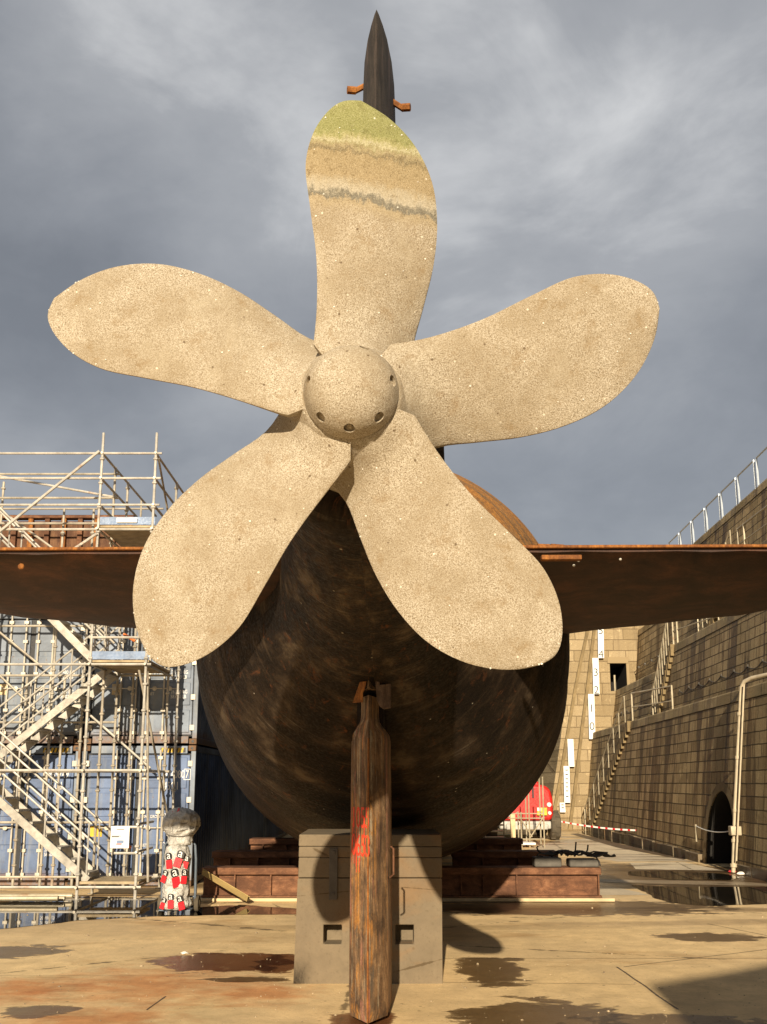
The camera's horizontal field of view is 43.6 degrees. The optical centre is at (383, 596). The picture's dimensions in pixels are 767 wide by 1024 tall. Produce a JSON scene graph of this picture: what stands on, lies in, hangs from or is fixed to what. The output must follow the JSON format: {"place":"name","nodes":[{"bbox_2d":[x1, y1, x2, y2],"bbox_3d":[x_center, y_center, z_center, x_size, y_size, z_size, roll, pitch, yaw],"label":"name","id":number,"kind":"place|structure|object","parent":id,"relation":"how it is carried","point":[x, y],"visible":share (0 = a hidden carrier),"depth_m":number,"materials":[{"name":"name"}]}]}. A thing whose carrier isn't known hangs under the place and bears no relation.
{"place":"outdoors","nodes":[
{"label":"outdoors","id":0,"kind":"place"},
{"bbox_2d":[0,432,183,899],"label":"scaffold tower","id":1,"kind":"structure","parent":0,"point":[135,531],"depth_m":19.15,"materials":[{"name":"silver metal"}]},
{"bbox_2d":[110,826,129,847],"bbox_3d":[-4.968,4.539,18.091,0.352,0.406,0.014,0,-11,0],"label":"notice sign","id":2,"kind":"object","parent":1,"relation":"attached to","point":[119,838],"visible":1,"depth_m":18.09,"materials":[{"name":"white paint"}]},
{"bbox_2d":[0,828,766,1023],"bbox_3d":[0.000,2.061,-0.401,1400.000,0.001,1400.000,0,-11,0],"label":"ground","id":3,"kind":"structure","parent":0,"point":[495,937],"depth_m":11.18,"materials":[{"name":"concrete"}]},
{"bbox_2d":[0,896,58,900],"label":"loose tube","id":4,"kind":"object","parent":3,"relation":"on","point":[29,898],"visible":1,"depth_m":16.92,"materials":[{"name":"beige metal"}]},
{"bbox_2d":[0,893,72,897],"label":"loose tube","id":5,"kind":"object","parent":3,"relation":"on","point":[68,895],"visible":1,"depth_m":17.44,"materials":[{"name":"beige metal"}]},
{"bbox_2d":[0,745,90,885],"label":"shipping container","id":6,"kind":"object","parent":3,"relation":"on","point":[28,849],"visible":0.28,"depth_m":20.12,"materials":[{"name":"blue metal"}]},
{"bbox_2d":[0,755,19,881],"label":"door","id":7,"kind":"structure","parent":6,"relation":"in","point":[7,831],"depth_m":20.03,"materials":[{"name":"white paint"}]},
{"bbox_2d":[19,750,76,881],"bbox_3d":[-7.023,4.578,20.095,1.085,2.680,0.128,0,-11,0],"label":"door","id":8,"kind":"structure","parent":6,"relation":"in","point":[30,850],"depth_m":20.13,"materials":[{"name":"blue paint"}]},
{"bbox_2d":[0,614,136,745],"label":"shipping container","id":9,"kind":"object","parent":6,"relation":"on","point":[36,644],"visible":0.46,"depth_m":20.72,"materials":[{"name":"blue metal"}]},
{"bbox_2d":[0,616,31,738],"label":"door","id":10,"kind":"structure","parent":9,"relation":"in","point":[21,636],"depth_m":20.73,"materials":[{"name":"grey paint"}]},
{"bbox_2d":[30,619,85,739],"bbox_3d":[-7.023,1.732,20.678,1.085,2.680,0.128,0,-11,0],"label":"door","id":11,"kind":"structure","parent":9,"relation":"in","point":[45,636],"depth_m":20.72,"materials":[{"name":"grey paint"}]},
{"bbox_2d":[0,515,134,546],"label":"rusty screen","id":12,"kind":"object","parent":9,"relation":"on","point":[71,538],"visible":0.26,"depth_m":23.64,"materials":[{"name":"metal"}]},
{"bbox_2d":[58,896,65,900],"bbox_3d":[-7.660,5.428,17.206,3.880,0.096,0.090,0,-11,-1],"label":"loose tube","id":13,"kind":"object","parent":3,"relation":"on","point":[62,898],"visible":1,"depth_m":17.20,"materials":[{"name":"beige metal"}]},
{"bbox_2d":[0,896,201,928],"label":"puddle","id":14,"kind":"object","parent":3,"relation":"on","point":[28,913],"visible":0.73,"depth_m":16.04,"materials":[{"name":"liquid"}]},
{"bbox_2d":[75,745,263,886],"bbox_3d":[-5.170,5.731,26.022,2.400,2.880,12.245,0,-11,0],"label":"shipping container","id":15,"kind":"object","parent":3,"relation":"on","point":[213,796],"visible":0.28,"depth_m":20.27,"materials":[{"name":"blue metal"}]},
{"bbox_2d":[80,750,136,875],"bbox_3d":[-5.768,4.575,20.075,1.085,2.680,0.128,0,-11,0],"label":"door","id":16,"kind":"structure","parent":15,"relation":"in","point":[121,761],"depth_m":20.12,"materials":[{"name":"blue paint"}]},
{"bbox_2d":[84,627,217,749],"bbox_3d":[-5.170,2.885,26.606,2.400,2.880,12.245,0,-11,0],"label":"shipping container","id":17,"kind":"object","parent":15,"relation":"on","point":[193,728],"visible":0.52,"depth_m":20.57,"materials":[{"name":"metal"}]},
{"bbox_2d":[88,627,142,738],"bbox_3d":[-5.768,1.729,20.659,1.085,2.680,0.128,0,-11,0],"label":"door","id":18,"kind":"structure","parent":17,"relation":"in","point":[124,699],"depth_m":20.57,"materials":[{"name":"paint"}]},
{"bbox_2d":[144,657,196,738],"bbox_3d":[-4.573,1.729,20.659,1.085,2.680,0.128,0,-11,0],"label":"door","id":19,"kind":"structure","parent":17,"relation":"in","point":[157,685],"depth_m":20.57,"materials":[{"name":"paint"}]},
{"bbox_2d":[138,750,192,881],"bbox_3d":[-4.573,4.575,20.075,1.085,2.680,0.128,0,-11,0],"label":"door","id":20,"kind":"structure","parent":15,"relation":"in","point":[182,798],"depth_m":20.14,"materials":[{"name":"blue paint"}]},
{"bbox_2d":[157,842,200,911],"bbox_3d":[-3.400,4.651,15.938,0.672,1.148,0.505,0,-11,0],"label":"hand truck","id":21,"kind":"object","parent":3,"relation":"on","point":[197,902],"visible":0.74,"depth_m":15.93,"materials":[{"name":"blue metal"}]},
{"bbox_2d":[159,845,191,910],"bbox_3d":[-3.394,4.596,15.744,0.513,1.053,0.450,0,-11,0],"label":"waste sack","id":22,"kind":"object","parent":21,"relation":"on","point":[175,878],"visible":1,"depth_m":15.60,"materials":[{"name":"white plastic"}]},
{"bbox_2d":[162,807,200,845],"bbox_3d":[-3.366,3.819,15.940,0.599,0.634,0.507,-3,-11,14],"label":"waste sack","id":23,"kind":"object","parent":22,"relation":"on","point":[180,825],"visible":1,"depth_m":15.77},
{"bbox_2d":[202,869,249,900],"bbox_3d":[-2.781,5.084,16.907,0.900,0.551,0.180,-2,-11,10],"label":"angle board","id":24,"kind":"object","parent":3,"relation":"on","point":[225,885],"visible":1,"depth_m":16.86,"materials":[{"name":"beige wood"}]},
{"bbox_2d":[197,905,295,914],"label":"puddle","id":25,"kind":"object","parent":3,"relation":"on","point":[235,910],"visible":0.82,"depth_m":16.04,"materials":[{"name":"liquid"}]},
{"bbox_2d":[264,816,286,837],"bbox_3d":[-5.150,8.125,38.342,2.400,2.880,12.245,0,-11,0],"label":"shipping container","id":26,"kind":"object","parent":3,"relation":"on","point":[272,830],"visible":0.01,"depth_m":34.01,"materials":[{"name":"metal"}]},
{"bbox_2d":[293,829,442,983],"bbox_3d":[-0.161,3.486,10.979,1.599,1.545,1.315,0,-11,0],"label":"keel block","id":27,"kind":"object","parent":3,"relation":"on","point":[321,956],"depth_m":10.38,"materials":[{"name":"concrete"}]},
{"bbox_2d":[15,905,763,1023],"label":"grit","id":28,"kind":"object","parent":3,"relation":"on","point":[396,996],"visible":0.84,"depth_m":10.32,"materials":[{"name":"gravel"}]},
{"bbox_2d":[191,895,614,901],"bbox_3d":[0.350,5.501,17.487,7.600,0.058,0.570,0,-11,0],"label":"timber bearer","id":29,"kind":"object","parent":3,"relation":"on","point":[606,898],"visible":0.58,"depth_m":17.21,"materials":[{"name":"beige wood"}]},
{"bbox_2d":[201,865,601,897],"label":"cradle beam","id":30,"kind":"structure","parent":29,"relation":"on","point":[458,881],"depth_m":17.41,"materials":[{"name":"metal"}]},
{"bbox_2d":[212,850,298,864],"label":"cradle beam","id":31,"kind":"structure","parent":30,"relation":"on","point":[255,857],"depth_m":18.84,"materials":[{"name":"metal"}]},
{"bbox_2d":[249,838,299,849],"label":"cradle beam","id":32,"kind":"structure","parent":31,"relation":"on","point":[274,843],"depth_m":21.03,"materials":[{"name":"wood"}]},
{"bbox_2d":[532,856,561,866],"bbox_3d":[2.997,4.879,17.643,0.497,0.170,0.380,0,-11,0],"label":"packing pad","id":33,"kind":"object","parent":30,"relation":"on","point":[549,861],"visible":1,"depth_m":17.46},
{"bbox_2d":[536,842,615,865],"bbox_3d":[3.536,4.732,17.658,1.500,0.415,0.401,0,-11,0],"label":"cable heap","id":34,"kind":"object","parent":30,"relation":"on","point":[575,852],"visible":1,"depth_m":17.59,"materials":[{"name":"black rubber"}]},
{"bbox_2d":[566,858,598,866],"bbox_3d":[3.656,4.894,17.640,0.540,0.140,0.380,0,-11,0],"label":"packing pad","id":35,"kind":"object","parent":30,"relation":"on","point":[581,862],"visible":1,"depth_m":17.46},
{"bbox_2d":[462,838,522,849],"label":"cradle beam","id":36,"kind":"structure","parent":3,"relation":"on","point":[498,843],"depth_m":21.03,"materials":[{"name":"wood"}]},
{"bbox_2d":[451,850,557,864],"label":"cradle beam","id":37,"kind":"structure","parent":3,"relation":"on","point":[492,857],"depth_m":18.80,"materials":[{"name":"metal"}]},
{"bbox_2d":[484,777,544,847],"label":"access steps","id":38,"kind":"structure","parent":3,"relation":"on","point":[512,818],"depth_m":31.79,"materials":[{"name":"white paint"}]},
{"bbox_2d":[457,982,585,983],"bbox_3d":[1.402,4.129,10.251,2.548,0.001,0.020,-1,-11,3],"label":"slab joint","id":39,"kind":"object","parent":3,"relation":"on","point":[474,982],"visible":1,"depth_m":10.27,"materials":[{"name":"concrete"}]},
{"bbox_2d":[486,782,560,839],"bbox_3d":[5.233,8.247,38.555,2.740,2.778,6.160,0,-11,0],"label":"telehandler","id":40,"kind":"object","parent":3,"relation":"on","point":[552,819],"visible":0.46,"depth_m":35.64,"materials":[{"name":"red paint"}]},
{"bbox_2d":[561,821,635,830],"bbox_3d":[7.426,8.454,35.683,0.145,0.640,5.053,9,-14,-40],"label":"barrier tape","id":41,"kind":"object","parent":40,"relation":"attached to","point":[599,827],"visible":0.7,"depth_m":35.08,"materials":[{"name":"white paint"}]},
{"bbox_2d":[528,839,688,860],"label":"floor slab","id":42,"kind":"structure","parent":3,"relation":"on","point":[621,854],"depth_m":30.76,"materials":[{"name":"concrete"}]},
{"bbox_2d":[600,886,647,894],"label":"floor slab","id":43,"kind":"structure","parent":3,"relation":"on","point":[608,890],"depth_m":18.86,"materials":[{"name":"concrete"}]},
{"bbox_2d":[537,626,716,828],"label":"end wall","id":44,"kind":"structure","parent":3,"relation":"on","point":[617,665],"depth_m":45.41,"materials":[{"name":"stone"}]},
{"bbox_2d":[559,803,564,811],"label":"gauge board","id":45,"kind":"object","parent":44,"relation":"attached to","point":[562,807],"visible":1,"depth_m":44.23,"materials":[{"name":"white paint"}]},
{"bbox_2d":[563,766,569,802],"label":"gauge board","id":46,"kind":"object","parent":44,"relation":"attached to","point":[566,776],"visible":1,"depth_m":44.43,"materials":[{"name":"white paint"}]},
{"bbox_2d":[567,739,573,766],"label":"gauge board","id":47,"kind":"object","parent":44,"relation":"attached to","point":[570,747],"visible":1,"depth_m":44.70,"materials":[{"name":"white paint"}]},
{"bbox_2d":[588,694,594,738],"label":"gauge board","id":48,"kind":"object","parent":44,"relation":"attached to","point":[591,715],"visible":1,"depth_m":45.05,"materials":[{"name":"white paint"}]},
{"bbox_2d":[592,658,599,693],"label":"gauge board","id":49,"kind":"object","parent":44,"relation":"attached to","point":[595,671],"visible":1,"depth_m":45.40,"materials":[{"name":"white paint"}]},
{"bbox_2d":[597,629,603,657],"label":"gauge board","id":50,"kind":"object","parent":44,"relation":"attached to","point":[600,636],"visible":0.91,"depth_m":45.69,"materials":[{"name":"white paint"}]},
{"bbox_2d":[610,663,626,690],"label":"doorway","id":51,"kind":"structure","parent":44,"relation":"in","point":[619,670],"depth_m":46.96,"materials":[{"name":"stone"}]},
{"bbox_2d":[573,833,683,859],"bbox_3d":[8.057,8.674,33.649,0.846,0.001,14.226,0,-11,-2],"label":"drain strip","id":52,"kind":"object","parent":3,"relation":"on","point":[617,845],"visible":0.96,"depth_m":32.69,"materials":[{"name":"concrete"}]},
{"bbox_2d":[576,831,684,858],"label":"puddle","id":53,"kind":"object","parent":3,"relation":"on","point":[603,837],"visible":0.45,"depth_m":34.91,"materials":[{"name":"liquid"}]},
{"bbox_2d":[617,967,677,1008],"bbox_3d":[2.746,4.101,10.103,0.036,0.001,2.134,0,-11,-2],"label":"slab joint","id":54,"kind":"object","parent":3,"relation":"on","point":[648,988],"visible":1,"depth_m":9.95,"materials":[{"name":"concrete"}]},
{"bbox_2d":[584,479,766,881],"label":"dock wall","id":55,"kind":"structure","parent":3,"relation":"on","point":[671,785],"depth_m":29.38,"materials":[{"name":"stone"}]},
{"bbox_2d":[584,696,638,830],"bbox_3d":[9.440,7.271,40.007,0.600,5.592,7.350,0,-11,-1],"label":"wall stair","id":56,"kind":"object","parent":55,"relation":"attached to","point":[614,763],"depth_m":39.32,"materials":[{"name":"metal"}]},
{"bbox_2d":[613,700,653,718],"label":"hanging chain","id":57,"kind":"object","parent":55,"relation":"hanging from","point":[633,709],"visible":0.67,"depth_m":41.12,"materials":[{"name":"metal"}]},
{"bbox_2d":[631,685,673,720],"bbox_3d":[9.868,3.957,35.344,0.068,1.080,3.048,3,-11,-13],"label":"guard rail","id":58,"kind":"object","parent":55,"relation":"on","point":[632,706],"visible":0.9,"depth_m":35.38,"materials":[{"name":"grey metal"}]},
{"bbox_2d":[652,623,674,722],"bbox_3d":[10.545,2.832,35.626,0.601,3.795,1.896,1,-11,-6],"label":"wall stair","id":59,"kind":"object","parent":55,"relation":"attached to","point":[669,659],"depth_m":35.47,"materials":[{"name":"stone"}]},
{"bbox_2d":[671,617,719,643],"bbox_3d":[10.965,0.833,33.056,0.204,1.080,4.698,1,-11,-6],"label":"guard rail","id":60,"kind":"object","parent":55,"relation":"on","point":[676,630],"visible":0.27,"depth_m":34.86,"materials":[{"name":"grey metal"}]},
{"bbox_2d":[695,824,727,841],"bbox_3d":[8.498,6.168,24.691,0.053,0.472,3.436,-1,-11,3],"label":"barrier line","id":61,"kind":"object","parent":55,"relation":"attached to","point":[696,835],"visible":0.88,"depth_m":26.28,"materials":[{"name":"white paint"}]},
{"bbox_2d":[697,530,731,630],"bbox_3d":[11.621,-0.177,32.950,0.601,3.422,3.450,0,-11,-2],"label":"wall stair","id":62,"kind":"object","parent":55,"relation":"attached to","point":[711,621],"depth_m":33.30,"materials":[{"name":"stone"}]},
{"bbox_2d":[668,447,766,544],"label":"barrier railing","id":63,"kind":"object","parent":55,"relation":"on","point":[691,523],"visible":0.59,"depth_m":37.41,"materials":[{"name":"white metal"}]},
{"bbox_2d":[679,659,766,692],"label":"hanging chain","id":64,"kind":"object","parent":55,"relation":"hanging from","point":[724,677],"visible":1,"depth_m":28.49,"materials":[{"name":"metal"}]},
{"bbox_2d":[728,673,766,872],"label":"drain pipe","id":65,"kind":"object","parent":55,"relation":"attached to","point":[735,830],"visible":1,"depth_m":23.03,"materials":[{"name":"beige metal"}]},
{"bbox_2d":[736,505,766,543],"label":"guard rail","id":66,"kind":"object","parent":55,"relation":"on","point":[747,521],"visible":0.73,"depth_m":31.06,"materials":[{"name":"grey metal"}]},
{"bbox_2d":[630,862,722,870],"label":"floor slab","id":67,"kind":"structure","parent":3,"relation":"on","point":[667,865],"depth_m":24.49,"materials":[{"name":"concrete"}]},
{"bbox_2d":[599,879,766,885],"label":"floor slab","id":68,"kind":"structure","parent":3,"relation":"on","point":[682,882],"depth_m":20.56,"materials":[{"name":"concrete"}]},
{"bbox_2d":[628,871,738,879],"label":"puddle","id":69,"kind":"object","parent":3,"relation":"on","point":[672,875],"visible":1,"depth_m":22.10,"materials":[{"name":"liquid"}]},
{"bbox_2d":[625,949,765,966],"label":"slab joint","id":70,"kind":"object","parent":3,"relation":"on","point":[690,958],"visible":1,"depth_m":11.61,"materials":[{"name":"concrete"}]},
{"bbox_2d":[632,885,766,905],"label":"puddle","id":71,"kind":"object","parent":3,"relation":"on","point":[715,896],"visible":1,"depth_m":18.34,"materials":[{"name":"liquid"}]},
{"bbox_2d":[0,0,766,544],"label":"sky","id":72,"kind":"structure","parent":0,"point":[557,141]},
{"bbox_3d":[0.000,4.157,13.454,1.500,1.174,1.000,0,-11,0],"label":"keel block","id":73,"kind":"object","parent":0,"visible":0},
{"bbox_2d":[0,9,766,1023],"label":"submarine","id":74,"kind":"object","parent":73,"relation":"on","point":[352,595],"visible":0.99,"depth_m":5.05,"materials":[{"name":"metal"}]}
]}

